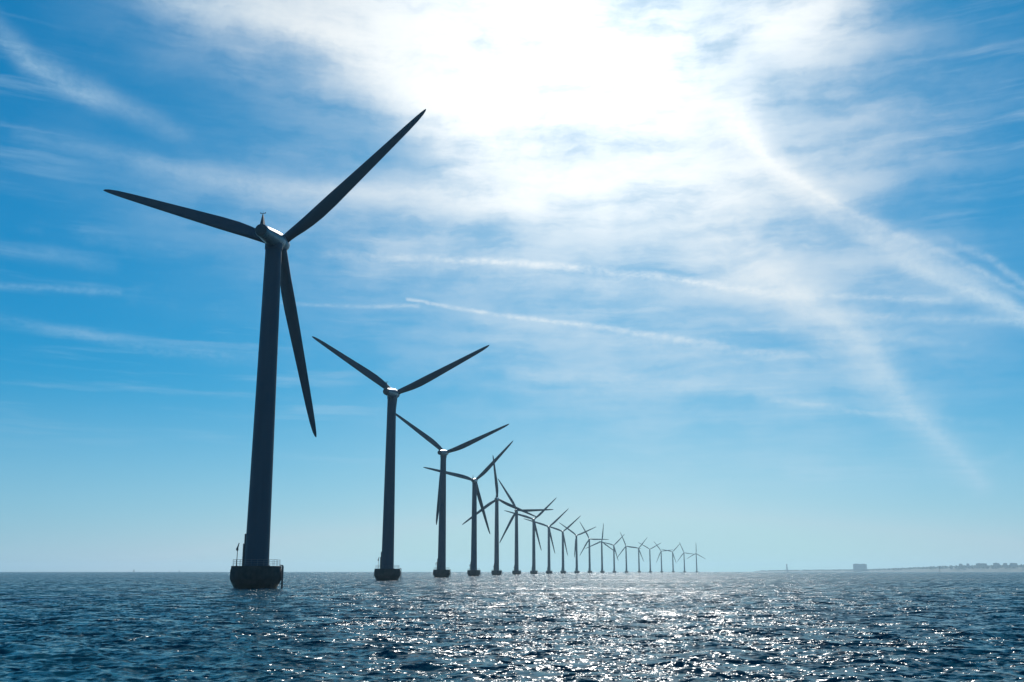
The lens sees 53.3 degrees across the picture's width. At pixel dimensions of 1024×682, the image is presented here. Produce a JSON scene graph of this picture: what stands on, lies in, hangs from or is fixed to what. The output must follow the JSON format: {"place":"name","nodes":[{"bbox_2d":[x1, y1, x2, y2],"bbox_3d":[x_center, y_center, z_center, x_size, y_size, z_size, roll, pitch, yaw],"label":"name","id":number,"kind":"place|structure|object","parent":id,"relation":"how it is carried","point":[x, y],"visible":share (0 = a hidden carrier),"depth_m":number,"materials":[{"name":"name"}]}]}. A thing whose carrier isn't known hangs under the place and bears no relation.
{"place":"outdoors","nodes":[
{"label":"outdoors","id":0,"kind":"place"},
{"bbox_2d":[0,572,1023,681],"bbox_3d":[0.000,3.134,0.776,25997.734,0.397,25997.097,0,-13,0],"label":"water","id":1,"kind":"structure","parent":0,"point":[545,627],"depth_m":53.82,"materials":[{"name":"blue liquid"}]},
{"bbox_2d":[103,109,425,588],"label":"wind turbine","id":2,"kind":"object","parent":1,"relation":"in","point":[255,570],"visible":0.99,"depth_m":187.29,"materials":[{"name":"metal"}]},
{"bbox_2d":[312,336,488,579],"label":"wind turbine","id":3,"kind":"object","parent":1,"relation":"in","point":[386,570],"visible":0.98,"depth_m":351.90,"materials":[{"name":"metal"}]},
{"bbox_2d":[396,413,508,576],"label":"wind turbine","id":4,"kind":"object","parent":1,"relation":"in","point":[441,570],"visible":0.94,"depth_m":532.76,"materials":[{"name":"metal"}]},
{"bbox_2d":[423,441,512,575],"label":"wind turbine","id":5,"kind":"object","parent":1,"relation":"in","point":[472,570],"visible":0.99,"depth_m":697.92,"materials":[{"name":"metal"}]},
{"bbox_2d":[462,456,536,574],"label":"wind turbine","id":6,"kind":"object","parent":1,"relation":"in","point":[496,570],"visible":0.94,"depth_m":875.97,"materials":[{"name":"metal"}]},
{"bbox_2d":[498,479,553,573],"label":"wind turbine","id":7,"kind":"object","parent":1,"relation":"in","point":[516,569],"visible":0.95,"depth_m":1041.62,"materials":[{"name":"metal"}]},
{"bbox_2d":[504,498,555,573],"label":"wind turbine","id":8,"kind":"object","parent":1,"relation":"in","point":[534,530],"visible":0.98,"depth_m":1226.04,"materials":[{"name":"metal"}]},
{"bbox_2d":[525,508,568,573],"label":"wind turbine","id":9,"kind":"object","parent":1,"relation":"in","point":[548,571],"visible":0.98,"depth_m":1429.82,"materials":[{"name":"metal"}]},
{"bbox_2d":[547,516,579,572],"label":"wind turbine","id":10,"kind":"object","parent":1,"relation":"in","point":[563,543],"visible":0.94,"depth_m":1599.75,"materials":[{"name":"metal"}]},
{"bbox_2d":[560,523,594,572],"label":"wind turbine","id":11,"kind":"object","parent":1,"relation":"in","point":[576,568],"visible":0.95,"depth_m":1775.08,"materials":[{"name":"metal"}]},
{"bbox_2d":[580,523,608,572],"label":"wind turbine","id":12,"kind":"object","parent":1,"relation":"in","point":[589,568],"visible":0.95,"depth_m":1963.30,"materials":[{"name":"metal"}]},
{"bbox_2d":[587,523,616,572],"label":"wind turbine","id":13,"kind":"object","parent":1,"relation":"in","point":[601,571],"visible":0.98,"depth_m":2127.40,"materials":[{"name":"metal"}]},
{"bbox_2d":[599,535,623,572],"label":"wind turbine","id":14,"kind":"object","parent":1,"relation":"in","point":[614,571],"visible":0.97,"depth_m":2435.65,"materials":[{"name":"metal"}]},
{"bbox_2d":[618,532,640,572],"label":"wind turbine","id":15,"kind":"object","parent":1,"relation":"in","point":[625,548],"visible":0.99,"depth_m":2528.57,"materials":[{"name":"metal"}]},
{"bbox_2d":[630,538,646,572],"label":"wind turbine","id":16,"kind":"object","parent":1,"relation":"in","point":[639,571],"visible":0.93,"depth_m":2740.49,"materials":[{"name":"metal"}]},
{"bbox_2d":[638,542,659,572],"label":"wind turbine","id":17,"kind":"object","parent":1,"relation":"in","point":[650,571],"visible":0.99,"depth_m":2868.82,"materials":[{"name":"metal"}]},
{"bbox_2d":[654,542,668,572],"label":"wind turbine","id":18,"kind":"object","parent":1,"relation":"in","point":[661,571],"visible":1,"depth_m":3124.00,"materials":[{"name":"metal"}]},
{"bbox_2d":[662,545,678,571],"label":"wind turbine","id":19,"kind":"object","parent":1,"relation":"in","point":[672,559],"visible":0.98,"depth_m":3240.15,"materials":[{"name":"metal"}]},
{"bbox_2d":[677,542,691,571],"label":"wind turbine","id":20,"kind":"object","parent":1,"relation":"in","point":[684,557],"visible":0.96,"depth_m":3394.83,"materials":[{"name":"metal"}]},
{"bbox_2d":[687,549,704,571],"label":"wind turbine","id":21,"kind":"object","parent":1,"relation":"in","point":[696,559],"visible":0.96,"depth_m":3529.16,"materials":[{"name":"metal"}]},
{"bbox_2d":[0,0,1023,571],"label":"sky","id":22,"kind":"structure","parent":0,"point":[742,281],"materials":[{"name":"blue"}]},
{"bbox_2d":[753,567,1023,571],"bbox_3d":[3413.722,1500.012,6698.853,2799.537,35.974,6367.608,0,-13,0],"label":"land","id":23,"kind":"structure","parent":0,"point":[1003,569],"depth_m":7269.06,"materials":[{"name":"grey plant"}]},
{"bbox_2d":[853,564,866,569],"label":"industrial building","id":24,"kind":"structure","parent":23,"relation":"on","point":[859,566],"depth_m":7855.51,"materials":[{"name":"metal"}]},
{"bbox_2d":[761,564,1023,570],"bbox_3d":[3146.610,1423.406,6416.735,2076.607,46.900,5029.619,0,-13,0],"label":"treeline","id":25,"kind":"object","parent":23,"relation":"on","point":[965,566],"visible":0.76,"depth_m":7423.74,"materials":[{"name":"green plant"}]},
{"bbox_2d":[976,563,986,566],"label":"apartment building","id":26,"kind":"structure","parent":0,"point":[981,564],"depth_m":6824.13,"materials":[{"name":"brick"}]}
]}

